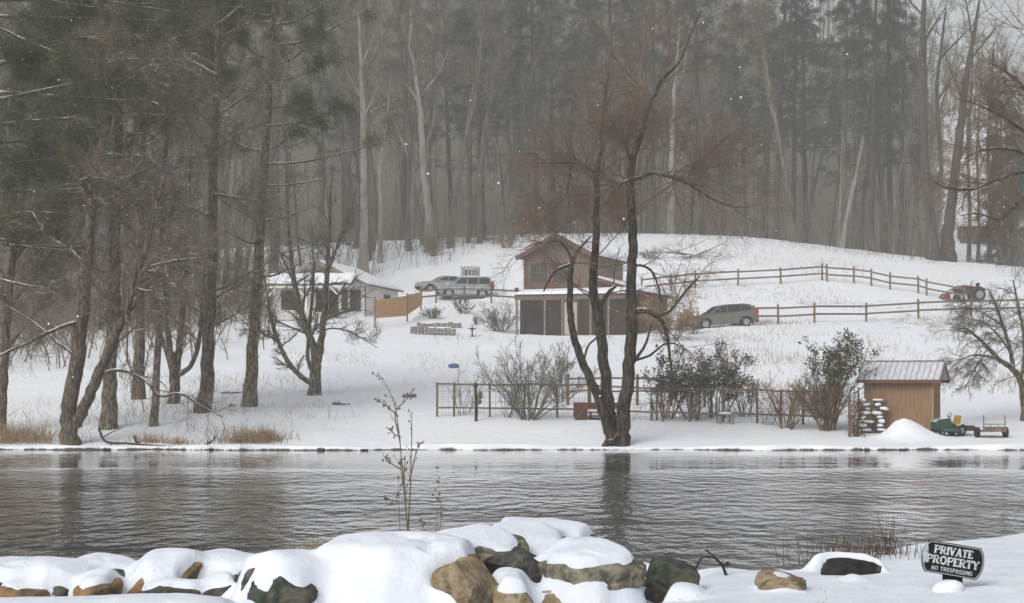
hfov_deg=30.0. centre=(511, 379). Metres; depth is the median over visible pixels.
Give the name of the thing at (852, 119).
conifer tree
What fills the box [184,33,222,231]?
bare tree
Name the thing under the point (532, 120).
bare tree
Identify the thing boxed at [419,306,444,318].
evergreen shrub
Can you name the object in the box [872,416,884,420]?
firewood
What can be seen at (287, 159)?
bare tree
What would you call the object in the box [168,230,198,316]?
conifer tree
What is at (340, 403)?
stone
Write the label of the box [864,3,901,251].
bare tree
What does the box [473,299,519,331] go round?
shrub
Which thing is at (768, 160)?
bare tree
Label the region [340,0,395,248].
bare tree
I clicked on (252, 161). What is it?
bare tree
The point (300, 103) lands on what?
white pine
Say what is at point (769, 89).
bare tree
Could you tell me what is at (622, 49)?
conifer tree
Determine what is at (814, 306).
rail fence
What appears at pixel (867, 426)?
firewood
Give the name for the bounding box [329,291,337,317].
door
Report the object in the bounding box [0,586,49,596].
boulder
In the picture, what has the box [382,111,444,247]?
edge tree
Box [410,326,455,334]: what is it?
terrace wall
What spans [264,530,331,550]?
grass clump
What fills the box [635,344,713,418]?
evergreen shrub
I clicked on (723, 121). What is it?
bare tree
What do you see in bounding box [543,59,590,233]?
bare tree
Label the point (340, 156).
bare tree
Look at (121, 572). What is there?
boulder
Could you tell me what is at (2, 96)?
bare tree
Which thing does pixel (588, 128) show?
conifer tree
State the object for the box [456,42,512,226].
bare tree
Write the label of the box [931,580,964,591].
snow heap
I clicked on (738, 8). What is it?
conifer tree
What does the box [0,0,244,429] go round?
bank tree
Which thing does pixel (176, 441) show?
grass clump
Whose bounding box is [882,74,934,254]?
bare tree
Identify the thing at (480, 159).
bare tree
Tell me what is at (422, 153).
edge tree
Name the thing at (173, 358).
bank tree
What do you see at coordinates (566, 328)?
door
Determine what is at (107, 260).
conifer tree
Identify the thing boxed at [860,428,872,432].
firewood
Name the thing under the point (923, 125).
edge tree
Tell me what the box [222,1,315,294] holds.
bare tree
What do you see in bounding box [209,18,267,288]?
bare tree
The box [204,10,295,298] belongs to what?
bare tree
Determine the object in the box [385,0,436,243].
bare tree
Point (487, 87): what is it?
bare tree
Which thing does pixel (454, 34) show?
conifer tree
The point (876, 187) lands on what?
bare tree
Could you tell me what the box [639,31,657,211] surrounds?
bare tree
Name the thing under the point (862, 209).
bare tree
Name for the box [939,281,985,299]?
tractor
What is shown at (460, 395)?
shrub
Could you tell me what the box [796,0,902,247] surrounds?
conifer tree
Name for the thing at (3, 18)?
bare tree
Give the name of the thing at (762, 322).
grass stubble
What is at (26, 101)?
bare tree
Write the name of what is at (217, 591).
boulder
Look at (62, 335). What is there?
thicket
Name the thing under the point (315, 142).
bare tree
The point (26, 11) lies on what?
conifer tree
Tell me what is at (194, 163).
bare tree
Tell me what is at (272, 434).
grass clump
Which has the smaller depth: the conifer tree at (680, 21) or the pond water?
the pond water
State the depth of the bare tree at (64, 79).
183.90 m
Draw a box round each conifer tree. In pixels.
[0,7,19,214]
[0,39,71,304]
[1,193,68,330]
[13,2,97,303]
[17,11,87,307]
[58,48,133,325]
[72,1,159,296]
[74,216,123,329]
[103,0,167,266]
[145,79,203,287]
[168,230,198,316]
[169,28,245,230]
[244,4,324,241]
[309,7,381,241]
[370,0,445,239]
[414,0,489,235]
[432,1,501,226]
[436,0,522,239]
[467,0,554,234]
[520,0,596,232]
[543,0,619,232]
[554,0,632,232]
[571,0,649,232]
[590,0,664,232]
[618,0,695,233]
[648,0,706,215]
[657,0,751,234]
[696,16,763,235]
[707,1,784,236]
[743,0,819,239]
[749,0,834,219]
[771,0,837,242]
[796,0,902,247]
[805,0,886,248]
[820,0,918,251]
[854,0,926,253]
[868,2,937,254]
[972,128,1023,265]
[973,164,1023,264]
[984,99,1020,236]
[985,118,1023,265]
[996,82,1023,236]
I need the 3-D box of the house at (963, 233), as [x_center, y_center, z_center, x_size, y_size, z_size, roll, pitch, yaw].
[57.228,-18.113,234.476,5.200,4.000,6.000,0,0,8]
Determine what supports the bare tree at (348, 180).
on the ground
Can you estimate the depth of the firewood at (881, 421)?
75.08 m
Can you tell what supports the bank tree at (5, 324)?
on the ground
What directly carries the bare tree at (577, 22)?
on the ground
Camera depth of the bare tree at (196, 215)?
153.50 m
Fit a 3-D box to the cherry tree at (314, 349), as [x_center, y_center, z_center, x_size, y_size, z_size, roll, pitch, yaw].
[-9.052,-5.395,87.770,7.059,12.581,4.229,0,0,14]
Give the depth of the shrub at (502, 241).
165.60 m
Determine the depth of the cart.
73.59 m
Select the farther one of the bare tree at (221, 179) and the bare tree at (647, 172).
the bare tree at (647, 172)
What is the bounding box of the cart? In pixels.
[974,415,1008,436]
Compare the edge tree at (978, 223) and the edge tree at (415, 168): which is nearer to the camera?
the edge tree at (415, 168)
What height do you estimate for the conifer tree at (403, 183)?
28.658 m
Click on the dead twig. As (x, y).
(727, 563)
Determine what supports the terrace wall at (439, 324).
on the ground
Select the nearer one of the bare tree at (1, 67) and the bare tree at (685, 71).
the bare tree at (1, 67)
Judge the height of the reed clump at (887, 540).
0.438 m
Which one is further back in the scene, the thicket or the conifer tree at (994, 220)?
the conifer tree at (994, 220)
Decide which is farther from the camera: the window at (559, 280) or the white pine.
the window at (559, 280)
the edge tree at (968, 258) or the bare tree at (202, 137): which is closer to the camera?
the bare tree at (202, 137)
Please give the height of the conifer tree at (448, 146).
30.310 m
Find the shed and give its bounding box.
[857,360,949,430]
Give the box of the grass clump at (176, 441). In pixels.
[152,435,204,444]
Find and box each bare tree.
[0,2,17,70]
[0,2,21,250]
[0,2,31,254]
[0,2,31,334]
[0,2,68,304]
[0,4,25,86]
[0,9,35,267]
[4,2,94,261]
[19,21,96,264]
[71,10,135,285]
[76,10,181,321]
[78,7,127,261]
[115,0,169,241]
[147,84,198,234]
[152,28,229,269]
[161,67,210,269]
[176,70,233,284]
[178,10,292,271]
[183,16,223,297]
[184,0,314,309]
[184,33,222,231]
[189,17,253,247]
[198,87,202,226]
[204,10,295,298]
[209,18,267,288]
[212,0,288,311]
[220,39,275,230]
[221,3,292,227]
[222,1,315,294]
[230,69,282,268]
[232,10,320,303]
[246,37,327,266]
[261,0,332,246]
[278,0,400,260]
[279,0,336,243]
[284,29,336,241]
[290,1,359,240]
[298,0,389,242]
[315,45,358,215]
[317,0,391,251]
[322,0,420,244]
[324,2,422,204]
[334,1,411,228]
[336,3,384,216]
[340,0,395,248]
[370,64,416,204]
[372,0,480,250]
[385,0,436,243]
[386,0,447,230]
[387,15,453,235]
[397,45,469,230]
[411,54,463,239]
[417,0,462,236]
[426,0,539,233]
[437,1,490,237]
[438,2,514,236]
[438,4,493,211]
[440,0,513,248]
[440,0,536,187]
[450,46,511,233]
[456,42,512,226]
[459,0,521,243]
[459,0,533,242]
[472,18,505,211]
[474,0,533,222]
[489,0,555,232]
[490,0,572,235]
[492,59,539,234]
[493,44,568,235]
[501,0,550,209]
[520,2,607,205]
[537,36,564,232]
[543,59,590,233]
[547,9,596,232]
[550,0,617,231]
[562,0,666,232]
[576,15,620,206]
[576,33,610,170]
[590,45,640,231]
[592,13,648,232]
[607,24,659,217]
[616,5,658,208]
[631,73,668,232]
[632,25,719,221]
[635,27,713,233]
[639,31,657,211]
[641,63,686,233]
[643,0,707,211]
[646,19,732,234]
[649,0,745,234]
[670,15,714,201]
[675,24,717,233]
[679,20,737,211]
[681,33,730,204]
[697,0,797,239]
[698,1,739,235]
[700,50,747,235]
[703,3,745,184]
[710,0,752,225]
[710,17,787,237]
[729,0,784,237]
[733,78,785,235]
[735,0,801,241]
[745,4,794,237]
[745,52,801,220]
[797,87,830,235]
[802,3,872,241]
[806,6,840,227]
[815,21,864,245]
[821,55,883,222]
[829,18,913,252]
[829,29,889,251]
[851,59,897,238]
[852,0,927,249]
[857,0,914,247]
[860,0,912,250]
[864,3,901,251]
[882,0,952,253]
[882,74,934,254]
[892,62,960,246]
[894,6,942,256]
[894,54,931,227]
[901,16,972,255]
[972,25,1017,264]
[973,30,1023,238]
[996,57,1023,140]
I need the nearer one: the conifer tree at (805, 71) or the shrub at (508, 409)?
the shrub at (508, 409)
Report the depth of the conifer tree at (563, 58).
191.87 m
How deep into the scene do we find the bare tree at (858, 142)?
229.24 m
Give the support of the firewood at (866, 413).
on the firewood
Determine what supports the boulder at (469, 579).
on the bank
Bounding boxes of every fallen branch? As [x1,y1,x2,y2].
[652,246,684,255]
[679,251,712,258]
[689,243,723,255]
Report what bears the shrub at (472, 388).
on the ground
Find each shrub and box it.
[418,226,450,255]
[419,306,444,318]
[446,380,473,414]
[450,296,476,313]
[458,367,487,412]
[472,316,478,324]
[472,331,585,420]
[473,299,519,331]
[491,224,520,247]
[496,392,523,417]
[513,338,597,402]
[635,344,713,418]
[638,245,660,258]
[664,358,720,420]
[691,337,758,417]
[717,368,763,416]
[745,369,831,429]
[747,398,783,424]
[787,328,888,429]
[791,368,849,430]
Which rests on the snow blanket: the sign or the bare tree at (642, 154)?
the sign
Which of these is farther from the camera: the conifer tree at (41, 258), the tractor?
the tractor
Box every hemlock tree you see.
[0,0,271,316]
[46,0,299,399]
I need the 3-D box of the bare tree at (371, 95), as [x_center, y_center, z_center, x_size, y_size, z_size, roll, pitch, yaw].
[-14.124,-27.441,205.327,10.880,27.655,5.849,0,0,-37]
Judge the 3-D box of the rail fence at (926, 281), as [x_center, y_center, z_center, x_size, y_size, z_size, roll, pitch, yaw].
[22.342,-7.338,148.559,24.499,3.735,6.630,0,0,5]
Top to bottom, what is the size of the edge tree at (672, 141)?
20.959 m
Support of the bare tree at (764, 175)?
on the ground
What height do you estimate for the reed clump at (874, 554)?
0.342 m
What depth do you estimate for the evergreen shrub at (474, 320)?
130.79 m
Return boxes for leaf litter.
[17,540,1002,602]
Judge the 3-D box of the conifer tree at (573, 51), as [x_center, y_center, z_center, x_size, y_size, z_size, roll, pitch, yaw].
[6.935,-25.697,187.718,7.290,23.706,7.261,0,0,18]
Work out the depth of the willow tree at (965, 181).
73.39 m
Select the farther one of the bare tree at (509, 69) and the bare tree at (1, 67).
the bare tree at (509, 69)
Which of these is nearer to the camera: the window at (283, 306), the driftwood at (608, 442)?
the driftwood at (608, 442)
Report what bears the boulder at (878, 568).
on the snow blanket
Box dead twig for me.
[695,549,730,575]
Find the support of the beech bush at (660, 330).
on the ground
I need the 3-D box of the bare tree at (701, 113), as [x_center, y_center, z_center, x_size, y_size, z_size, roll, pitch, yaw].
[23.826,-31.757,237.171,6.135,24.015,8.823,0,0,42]
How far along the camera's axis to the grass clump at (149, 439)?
71.83 m
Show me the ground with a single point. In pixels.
(372, 422)
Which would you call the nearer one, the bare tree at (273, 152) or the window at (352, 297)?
the window at (352, 297)
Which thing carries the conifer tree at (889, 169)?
on the ground
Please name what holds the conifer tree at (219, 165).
on the ground
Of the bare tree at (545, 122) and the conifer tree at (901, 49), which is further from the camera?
the bare tree at (545, 122)
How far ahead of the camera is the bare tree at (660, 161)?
226.73 m
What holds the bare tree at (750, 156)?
on the ground
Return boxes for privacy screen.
[374,290,421,326]
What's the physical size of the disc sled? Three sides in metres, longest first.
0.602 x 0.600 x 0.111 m
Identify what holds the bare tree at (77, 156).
on the ground
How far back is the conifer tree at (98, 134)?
135.71 m
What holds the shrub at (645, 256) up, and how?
on the ground
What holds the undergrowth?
on the ground
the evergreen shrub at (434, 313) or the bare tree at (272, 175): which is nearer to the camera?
the evergreen shrub at (434, 313)
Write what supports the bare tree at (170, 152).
on the ground
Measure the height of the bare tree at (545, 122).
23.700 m
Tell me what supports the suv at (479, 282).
on the ground
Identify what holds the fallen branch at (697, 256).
on the ground
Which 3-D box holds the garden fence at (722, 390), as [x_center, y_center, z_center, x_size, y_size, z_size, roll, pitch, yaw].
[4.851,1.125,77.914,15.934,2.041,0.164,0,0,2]
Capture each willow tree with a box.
[484,0,810,446]
[898,0,1023,272]
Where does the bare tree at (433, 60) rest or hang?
on the ground
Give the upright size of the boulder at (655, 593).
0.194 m
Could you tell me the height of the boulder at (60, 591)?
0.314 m
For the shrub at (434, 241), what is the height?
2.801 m
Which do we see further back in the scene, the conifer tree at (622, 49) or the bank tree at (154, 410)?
the conifer tree at (622, 49)
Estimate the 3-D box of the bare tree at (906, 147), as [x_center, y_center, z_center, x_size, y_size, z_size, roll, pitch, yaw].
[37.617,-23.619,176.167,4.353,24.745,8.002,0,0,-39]
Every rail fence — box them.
[420,285,520,302]
[641,263,965,302]
[730,298,1023,325]
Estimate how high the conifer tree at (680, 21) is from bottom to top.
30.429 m
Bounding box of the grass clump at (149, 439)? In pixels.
[115,429,172,443]
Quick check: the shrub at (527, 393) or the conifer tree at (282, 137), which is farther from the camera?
the conifer tree at (282, 137)
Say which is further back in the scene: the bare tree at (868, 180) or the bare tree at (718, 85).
the bare tree at (868, 180)
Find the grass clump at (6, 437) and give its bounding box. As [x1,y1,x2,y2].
[0,418,92,443]
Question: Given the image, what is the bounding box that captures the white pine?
[195,0,399,406]
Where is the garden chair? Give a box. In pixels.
[717,404,733,424]
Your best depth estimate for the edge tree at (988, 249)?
181.85 m
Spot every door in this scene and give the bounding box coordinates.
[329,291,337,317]
[564,302,576,334]
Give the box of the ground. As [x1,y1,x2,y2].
[0,0,1023,449]
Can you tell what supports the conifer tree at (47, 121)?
on the ground
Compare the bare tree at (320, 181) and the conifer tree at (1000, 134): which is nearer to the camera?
the conifer tree at (1000, 134)
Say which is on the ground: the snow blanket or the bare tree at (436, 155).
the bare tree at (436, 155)
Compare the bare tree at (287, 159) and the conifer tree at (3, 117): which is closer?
the conifer tree at (3, 117)
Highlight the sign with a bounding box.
[921,540,983,582]
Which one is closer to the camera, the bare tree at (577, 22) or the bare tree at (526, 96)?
the bare tree at (526, 96)
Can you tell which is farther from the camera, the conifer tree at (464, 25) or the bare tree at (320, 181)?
the bare tree at (320, 181)
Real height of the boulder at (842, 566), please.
0.416 m
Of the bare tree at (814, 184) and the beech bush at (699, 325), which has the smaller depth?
the beech bush at (699, 325)
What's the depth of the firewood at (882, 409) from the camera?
75.08 m
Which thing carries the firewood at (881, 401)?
on the firewood at (877, 405)
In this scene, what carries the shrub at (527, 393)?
on the ground
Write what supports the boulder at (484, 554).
on the snow blanket
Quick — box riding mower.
[930,412,974,434]
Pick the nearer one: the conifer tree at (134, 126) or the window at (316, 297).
the window at (316, 297)
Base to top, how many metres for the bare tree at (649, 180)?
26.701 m
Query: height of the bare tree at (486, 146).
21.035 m
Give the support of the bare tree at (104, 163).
on the ground
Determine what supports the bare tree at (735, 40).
on the ground
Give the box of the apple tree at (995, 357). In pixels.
[919,265,1023,420]
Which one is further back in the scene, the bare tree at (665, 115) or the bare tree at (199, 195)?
the bare tree at (665, 115)
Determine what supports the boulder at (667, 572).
on the snow blanket
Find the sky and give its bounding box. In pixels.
[743,0,1023,133]
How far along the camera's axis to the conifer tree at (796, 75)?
191.70 m
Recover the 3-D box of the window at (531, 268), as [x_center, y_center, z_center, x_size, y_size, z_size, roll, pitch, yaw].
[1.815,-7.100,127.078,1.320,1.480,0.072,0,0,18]
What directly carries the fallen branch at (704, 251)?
on the ground
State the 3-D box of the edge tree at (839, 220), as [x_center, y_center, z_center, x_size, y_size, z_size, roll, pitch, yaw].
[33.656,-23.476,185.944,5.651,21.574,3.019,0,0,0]
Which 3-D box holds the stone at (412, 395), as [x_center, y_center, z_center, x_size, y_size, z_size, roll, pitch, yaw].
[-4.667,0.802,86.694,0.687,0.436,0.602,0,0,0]
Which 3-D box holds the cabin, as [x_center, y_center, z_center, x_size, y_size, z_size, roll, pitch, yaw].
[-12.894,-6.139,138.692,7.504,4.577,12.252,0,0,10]
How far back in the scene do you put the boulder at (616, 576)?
13.66 m
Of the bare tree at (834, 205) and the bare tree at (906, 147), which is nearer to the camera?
the bare tree at (906, 147)
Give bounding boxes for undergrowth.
[0,169,1023,341]
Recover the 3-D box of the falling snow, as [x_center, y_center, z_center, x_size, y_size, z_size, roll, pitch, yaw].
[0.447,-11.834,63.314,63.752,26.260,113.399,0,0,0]
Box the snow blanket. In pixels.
[0,517,1023,602]
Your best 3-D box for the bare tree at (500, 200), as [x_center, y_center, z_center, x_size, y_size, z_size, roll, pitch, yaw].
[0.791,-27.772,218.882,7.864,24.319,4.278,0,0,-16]
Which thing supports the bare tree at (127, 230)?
on the ground
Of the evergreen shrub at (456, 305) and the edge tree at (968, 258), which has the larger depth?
the edge tree at (968, 258)
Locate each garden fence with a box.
[436,382,825,424]
[566,374,705,406]
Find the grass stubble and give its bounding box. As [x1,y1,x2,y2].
[0,235,1022,431]
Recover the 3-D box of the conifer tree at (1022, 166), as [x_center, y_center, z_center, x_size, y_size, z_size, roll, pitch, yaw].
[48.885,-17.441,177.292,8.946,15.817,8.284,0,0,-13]
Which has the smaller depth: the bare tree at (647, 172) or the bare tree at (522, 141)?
the bare tree at (522, 141)
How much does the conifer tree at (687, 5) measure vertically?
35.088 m
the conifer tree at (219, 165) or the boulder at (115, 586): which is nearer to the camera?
the boulder at (115, 586)
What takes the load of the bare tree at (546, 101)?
on the ground
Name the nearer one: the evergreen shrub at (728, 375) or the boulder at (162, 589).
the boulder at (162, 589)
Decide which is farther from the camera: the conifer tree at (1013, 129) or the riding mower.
the conifer tree at (1013, 129)
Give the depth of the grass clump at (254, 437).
72.00 m
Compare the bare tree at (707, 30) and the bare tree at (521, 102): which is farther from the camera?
the bare tree at (707, 30)
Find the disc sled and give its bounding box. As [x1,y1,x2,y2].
[448,363,458,367]
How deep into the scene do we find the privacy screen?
129.60 m
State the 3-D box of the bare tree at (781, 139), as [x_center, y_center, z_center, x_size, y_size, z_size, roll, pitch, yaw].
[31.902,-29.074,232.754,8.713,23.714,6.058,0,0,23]
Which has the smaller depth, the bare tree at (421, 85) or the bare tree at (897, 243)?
the bare tree at (421, 85)
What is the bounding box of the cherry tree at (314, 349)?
[233,137,381,395]
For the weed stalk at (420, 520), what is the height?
0.496 m
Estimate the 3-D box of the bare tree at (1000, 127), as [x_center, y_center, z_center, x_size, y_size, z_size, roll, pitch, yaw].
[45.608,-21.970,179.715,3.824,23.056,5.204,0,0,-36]
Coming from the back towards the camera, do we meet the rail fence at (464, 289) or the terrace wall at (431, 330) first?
the rail fence at (464, 289)
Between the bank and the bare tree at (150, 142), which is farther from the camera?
the bare tree at (150, 142)
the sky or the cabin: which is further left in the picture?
the cabin
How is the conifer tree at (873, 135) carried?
on the ground
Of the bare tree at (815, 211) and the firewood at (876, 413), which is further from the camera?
the bare tree at (815, 211)
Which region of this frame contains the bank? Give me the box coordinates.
[958,533,1023,540]
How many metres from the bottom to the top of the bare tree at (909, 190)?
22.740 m
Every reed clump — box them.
[771,526,921,565]
[868,510,908,554]
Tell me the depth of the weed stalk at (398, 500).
15.30 m
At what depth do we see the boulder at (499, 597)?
13.36 m
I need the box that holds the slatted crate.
[461,266,479,275]
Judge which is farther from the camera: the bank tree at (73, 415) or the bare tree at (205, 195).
the bare tree at (205, 195)
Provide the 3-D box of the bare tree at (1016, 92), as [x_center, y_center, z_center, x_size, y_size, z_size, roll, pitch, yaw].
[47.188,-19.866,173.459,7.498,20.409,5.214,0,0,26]
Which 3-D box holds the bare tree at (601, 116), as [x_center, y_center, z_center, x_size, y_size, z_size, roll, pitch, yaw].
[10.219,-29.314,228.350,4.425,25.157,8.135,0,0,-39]
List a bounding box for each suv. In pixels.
[437,276,493,297]
[685,302,758,328]
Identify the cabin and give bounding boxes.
[263,260,403,321]
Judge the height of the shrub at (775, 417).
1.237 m
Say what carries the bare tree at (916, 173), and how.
on the ground
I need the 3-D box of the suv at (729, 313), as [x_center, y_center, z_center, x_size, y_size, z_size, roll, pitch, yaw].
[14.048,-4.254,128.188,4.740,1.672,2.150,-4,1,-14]
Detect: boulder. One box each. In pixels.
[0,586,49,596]
[52,586,68,595]
[73,577,122,595]
[114,569,124,576]
[127,562,202,593]
[137,586,200,594]
[202,576,237,596]
[238,568,254,590]
[247,576,317,602]
[431,556,497,602]
[455,554,477,561]
[474,534,528,564]
[485,546,541,582]
[493,584,533,602]
[537,557,644,590]
[541,590,561,602]
[644,556,699,589]
[644,583,668,602]
[754,570,805,590]
[820,557,878,575]
[821,562,881,572]
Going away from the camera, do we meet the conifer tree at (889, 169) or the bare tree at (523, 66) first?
the conifer tree at (889, 169)
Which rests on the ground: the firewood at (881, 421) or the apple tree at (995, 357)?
the apple tree at (995, 357)
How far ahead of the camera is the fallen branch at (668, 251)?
159.14 m
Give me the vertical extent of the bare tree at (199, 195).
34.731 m
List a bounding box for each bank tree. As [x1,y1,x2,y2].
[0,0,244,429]
[0,0,263,448]
[0,2,131,434]
[91,1,241,426]
[93,0,329,413]
[106,116,239,403]
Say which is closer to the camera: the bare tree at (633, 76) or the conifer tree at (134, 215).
the conifer tree at (134, 215)
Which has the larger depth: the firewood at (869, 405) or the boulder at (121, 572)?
the firewood at (869, 405)
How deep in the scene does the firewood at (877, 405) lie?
75.13 m
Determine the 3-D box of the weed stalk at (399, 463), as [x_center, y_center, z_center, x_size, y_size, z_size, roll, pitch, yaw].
[-0.909,0.600,15.255,0.320,1.324,0.302,0,0,-41]
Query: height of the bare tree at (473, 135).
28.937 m
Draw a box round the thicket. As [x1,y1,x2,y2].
[0,214,292,370]
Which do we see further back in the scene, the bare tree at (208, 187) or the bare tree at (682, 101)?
the bare tree at (682, 101)
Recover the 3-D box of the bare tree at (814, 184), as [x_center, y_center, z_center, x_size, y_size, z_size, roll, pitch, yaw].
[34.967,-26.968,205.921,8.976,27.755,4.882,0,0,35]
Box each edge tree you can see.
[325,10,398,273]
[367,68,412,263]
[377,6,455,252]
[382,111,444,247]
[489,3,556,233]
[651,19,699,233]
[833,36,884,246]
[840,80,880,247]
[896,0,985,260]
[929,0,1001,261]
[965,19,986,261]
[965,41,1017,262]
[969,21,1007,261]
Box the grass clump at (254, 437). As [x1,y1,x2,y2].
[198,423,299,443]
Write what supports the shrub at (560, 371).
on the ground
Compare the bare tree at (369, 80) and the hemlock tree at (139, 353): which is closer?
the hemlock tree at (139, 353)
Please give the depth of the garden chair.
77.48 m
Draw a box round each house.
[514,233,674,335]
[954,216,996,243]
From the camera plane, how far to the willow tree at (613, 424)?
71.19 m
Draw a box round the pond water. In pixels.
[0,450,1023,570]
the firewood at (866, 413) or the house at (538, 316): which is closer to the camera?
the firewood at (866, 413)
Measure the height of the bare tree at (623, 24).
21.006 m
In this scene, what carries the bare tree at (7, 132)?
on the ground
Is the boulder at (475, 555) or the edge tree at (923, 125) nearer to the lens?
the boulder at (475, 555)
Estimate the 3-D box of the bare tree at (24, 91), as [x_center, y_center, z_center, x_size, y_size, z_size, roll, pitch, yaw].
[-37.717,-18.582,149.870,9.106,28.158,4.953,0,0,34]
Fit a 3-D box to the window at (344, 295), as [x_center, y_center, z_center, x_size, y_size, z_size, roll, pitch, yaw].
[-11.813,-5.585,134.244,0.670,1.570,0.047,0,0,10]
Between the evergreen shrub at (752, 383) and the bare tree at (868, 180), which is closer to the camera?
the evergreen shrub at (752, 383)
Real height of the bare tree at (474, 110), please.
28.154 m
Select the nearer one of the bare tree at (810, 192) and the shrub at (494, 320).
the shrub at (494, 320)
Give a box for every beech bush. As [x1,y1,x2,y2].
[637,289,700,340]
[675,309,705,334]
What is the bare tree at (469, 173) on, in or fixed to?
on the ground
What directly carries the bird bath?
on the ground
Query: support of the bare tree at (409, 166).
on the ground
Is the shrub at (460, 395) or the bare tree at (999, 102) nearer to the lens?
the shrub at (460, 395)
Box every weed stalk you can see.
[372,372,423,530]
[396,476,401,530]
[418,477,446,531]
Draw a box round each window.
[280,289,299,310]
[315,289,322,312]
[341,289,348,310]
[349,289,361,309]
[529,261,547,283]
[552,261,569,283]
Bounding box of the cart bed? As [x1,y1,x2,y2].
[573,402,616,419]
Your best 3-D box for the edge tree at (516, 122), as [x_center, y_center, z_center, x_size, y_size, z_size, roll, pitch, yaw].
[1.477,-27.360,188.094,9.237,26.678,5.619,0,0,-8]
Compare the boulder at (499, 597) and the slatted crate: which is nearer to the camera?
the boulder at (499, 597)
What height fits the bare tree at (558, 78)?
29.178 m
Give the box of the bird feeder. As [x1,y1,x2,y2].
[473,382,482,420]
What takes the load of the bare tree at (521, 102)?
on the ground
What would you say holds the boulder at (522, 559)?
on the snow blanket
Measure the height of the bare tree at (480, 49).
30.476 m
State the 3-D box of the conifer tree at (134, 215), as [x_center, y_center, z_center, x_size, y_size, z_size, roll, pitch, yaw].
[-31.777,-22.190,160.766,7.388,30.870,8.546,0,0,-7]
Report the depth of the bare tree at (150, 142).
180.45 m
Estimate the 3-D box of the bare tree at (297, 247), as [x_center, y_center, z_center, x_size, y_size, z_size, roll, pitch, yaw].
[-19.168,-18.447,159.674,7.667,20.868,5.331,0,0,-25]
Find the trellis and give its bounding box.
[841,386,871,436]
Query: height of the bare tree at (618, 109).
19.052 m
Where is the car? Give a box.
[415,275,458,291]
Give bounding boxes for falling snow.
[1,6,1014,454]
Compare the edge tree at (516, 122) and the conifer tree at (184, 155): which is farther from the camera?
the edge tree at (516, 122)
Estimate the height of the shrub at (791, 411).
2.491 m
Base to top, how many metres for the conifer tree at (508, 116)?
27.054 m
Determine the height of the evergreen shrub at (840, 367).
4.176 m
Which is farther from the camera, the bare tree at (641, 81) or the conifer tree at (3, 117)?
the bare tree at (641, 81)
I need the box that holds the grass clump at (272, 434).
[259,429,282,440]
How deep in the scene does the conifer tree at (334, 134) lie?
192.10 m
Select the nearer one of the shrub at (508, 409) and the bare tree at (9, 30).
the shrub at (508, 409)
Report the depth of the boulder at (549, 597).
13.63 m
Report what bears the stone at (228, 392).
on the ground
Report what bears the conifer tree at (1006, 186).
on the ground
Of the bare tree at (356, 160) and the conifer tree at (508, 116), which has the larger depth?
the bare tree at (356, 160)
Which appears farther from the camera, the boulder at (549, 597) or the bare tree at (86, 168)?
the bare tree at (86, 168)
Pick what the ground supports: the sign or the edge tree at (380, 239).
the edge tree at (380, 239)
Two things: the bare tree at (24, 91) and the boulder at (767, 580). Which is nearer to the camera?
the boulder at (767, 580)
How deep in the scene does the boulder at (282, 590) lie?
13.27 m
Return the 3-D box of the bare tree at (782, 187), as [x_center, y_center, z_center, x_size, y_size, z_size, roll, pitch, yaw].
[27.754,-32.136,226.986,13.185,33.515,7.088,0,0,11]
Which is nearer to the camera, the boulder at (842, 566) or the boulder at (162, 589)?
the boulder at (162, 589)
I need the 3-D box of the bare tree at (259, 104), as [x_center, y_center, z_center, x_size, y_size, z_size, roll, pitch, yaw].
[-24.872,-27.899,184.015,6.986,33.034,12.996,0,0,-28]
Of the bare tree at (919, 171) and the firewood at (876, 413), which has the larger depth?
the bare tree at (919, 171)
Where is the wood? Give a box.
[1,0,1023,226]
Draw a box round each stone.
[222,391,242,393]
[332,401,349,404]
[402,392,416,397]
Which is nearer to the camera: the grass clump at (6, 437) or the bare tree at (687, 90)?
the grass clump at (6, 437)
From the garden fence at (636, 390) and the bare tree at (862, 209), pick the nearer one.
the garden fence at (636, 390)
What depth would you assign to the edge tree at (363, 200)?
159.81 m
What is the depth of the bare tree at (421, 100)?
193.37 m
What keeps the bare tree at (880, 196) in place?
on the ground
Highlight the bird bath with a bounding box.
[468,324,475,336]
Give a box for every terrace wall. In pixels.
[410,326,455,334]
[417,322,460,327]
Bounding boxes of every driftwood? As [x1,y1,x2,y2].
[98,427,174,447]
[601,432,619,446]
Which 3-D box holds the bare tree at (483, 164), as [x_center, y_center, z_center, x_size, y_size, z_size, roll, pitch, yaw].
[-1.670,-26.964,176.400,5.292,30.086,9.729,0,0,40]
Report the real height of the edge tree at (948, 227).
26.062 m
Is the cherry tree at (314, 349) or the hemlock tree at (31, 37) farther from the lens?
the cherry tree at (314, 349)
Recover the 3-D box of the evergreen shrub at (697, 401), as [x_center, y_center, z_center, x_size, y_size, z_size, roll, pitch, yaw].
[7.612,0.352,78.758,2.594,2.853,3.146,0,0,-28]
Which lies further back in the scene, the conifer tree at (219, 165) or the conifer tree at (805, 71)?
the conifer tree at (805, 71)
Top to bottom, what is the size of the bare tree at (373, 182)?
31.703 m
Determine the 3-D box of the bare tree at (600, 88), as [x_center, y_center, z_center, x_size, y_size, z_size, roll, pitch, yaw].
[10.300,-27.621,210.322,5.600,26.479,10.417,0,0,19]
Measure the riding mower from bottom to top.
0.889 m
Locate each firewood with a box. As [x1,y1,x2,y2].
[857,424,869,428]
[859,411,869,415]
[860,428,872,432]
[861,403,872,407]
[861,420,873,424]
[871,411,883,416]
[872,399,886,403]
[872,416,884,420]
[873,403,884,407]
[873,424,885,428]
[874,419,885,424]
[874,428,885,432]
[877,407,888,411]

